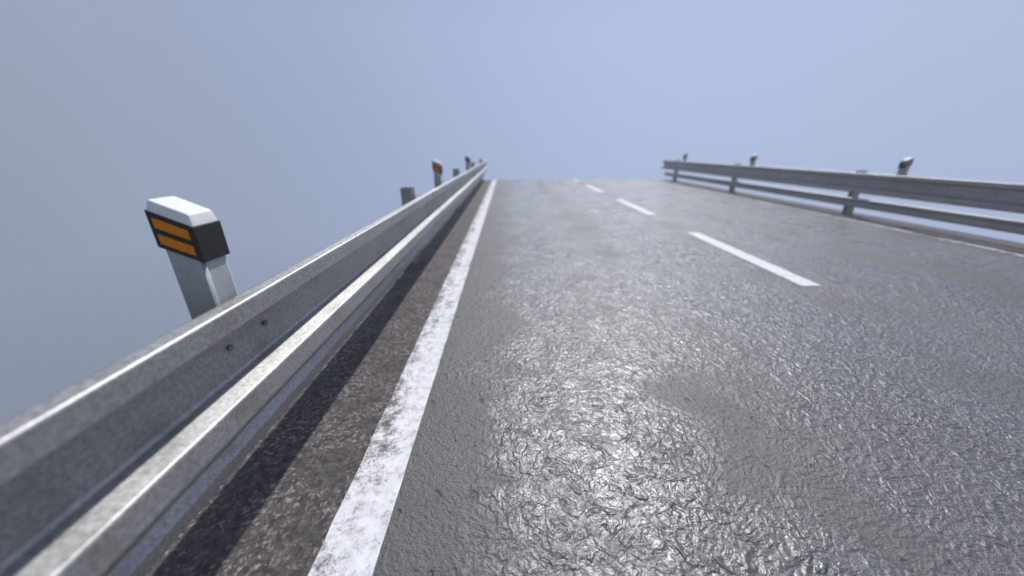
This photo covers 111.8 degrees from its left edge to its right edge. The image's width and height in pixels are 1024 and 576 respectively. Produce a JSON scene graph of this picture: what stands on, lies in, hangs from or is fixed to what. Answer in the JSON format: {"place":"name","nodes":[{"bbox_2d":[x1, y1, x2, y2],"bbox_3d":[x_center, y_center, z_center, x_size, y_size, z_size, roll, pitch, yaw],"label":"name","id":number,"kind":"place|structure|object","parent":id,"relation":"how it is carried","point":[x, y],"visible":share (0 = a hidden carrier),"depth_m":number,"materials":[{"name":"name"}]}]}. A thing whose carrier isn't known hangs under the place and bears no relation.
{"place":"outdoors","nodes":[
{"label":"outdoors","id":0,"kind":"place"},
{"bbox_2d":[145,180,491,575],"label":"road shoulder","id":1,"kind":"object","parent":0,"point":[271,506],"visible":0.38,"depth_m":1.54},
{"bbox_2d":[0,0,1023,422],"label":"sky","id":2,"kind":"structure","parent":0,"point":[301,125],"materials":[{"name":"blue"}]},
{"bbox_2d":[308,180,1023,575],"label":"road","id":3,"kind":"structure","parent":0,"point":[630,378],"depth_m":1.84,"materials":[{"name":"grey asphalt"}]},
{"bbox_2d":[660,180,1023,253],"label":"road shoulder","id":4,"kind":"object","parent":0,"point":[1007,245],"visible":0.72,"depth_m":6.31},
{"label":"road deck","id":5,"kind":"structure","parent":0,"visible":0},
{"bbox_2d":[0,159,487,575],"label":"guard rail","id":6,"kind":"object","parent":5,"relation":"on","point":[127,465],"visible":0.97,"depth_m":0.91,"materials":[{"name":"metal"}]},
{"bbox_2d":[144,196,268,350],"bbox_3d":[-0.951,-0.010,1.108,0.139,0.546,0.240,0,22,-1],"label":"delineator post","id":7,"kind":"object","parent":6,"relation":"attached to","point":[190,238],"visible":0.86,"depth_m":1.03,"materials":[{"name":"white plastic"}]},
{"bbox_2d":[432,160,445,194],"bbox_3d":[-1.010,-1.496,4.822,0.139,0.546,0.240,0,22,-1],"label":"delineator post","id":8,"kind":"object","parent":6,"relation":"attached to","point":[437,170],"visible":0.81,"depth_m":4.74,"materials":[{"name":"white plastic"}]},
{"bbox_2d":[465,155,469,170],"bbox_3d":[-1.070,-2.981,8.536,0.139,0.546,0.240,0,22,-1],"label":"delineator post","id":9,"kind":"object","parent":6,"relation":"attached to","point":[467,159],"visible":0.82,"depth_m":8.45,"materials":[{"name":"white plastic"}]},
{"bbox_2d":[661,160,1023,234],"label":"guard rail","id":10,"kind":"object","parent":5,"relation":"on","point":[1002,196],"visible":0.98,"depth_m":6.31,"materials":[{"name":"metal"}]},
{"bbox_2d":[683,153,687,160],"bbox_3d":[6.722,-4.979,13.532,0.139,0.546,0.240,0,22,-1],"label":"delineator post","id":11,"kind":"object","parent":10,"relation":"attached to","point":[685,155],"visible":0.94,"depth_m":13.44,"materials":[{"name":"white plastic"}]},
{"bbox_2d":[749,154,757,171],"bbox_3d":[6.782,-3.494,9.818,0.139,0.546,0.240,0,22,-1],"label":"delineator post","id":12,"kind":"object","parent":10,"relation":"attached to","point":[753,158],"visible":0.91,"depth_m":9.74,"materials":[{"name":"white plastic"}]},
{"bbox_2d":[887,157,913,185],"bbox_3d":[6.841,-2.009,6.105,0.139,0.546,0.240,0,22,-1],"label":"delineator post","id":13,"kind":"object","parent":10,"relation":"attached to","point":[905,164],"visible":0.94,"depth_m":6.03,"materials":[{"name":"white plastic"}]}
]}

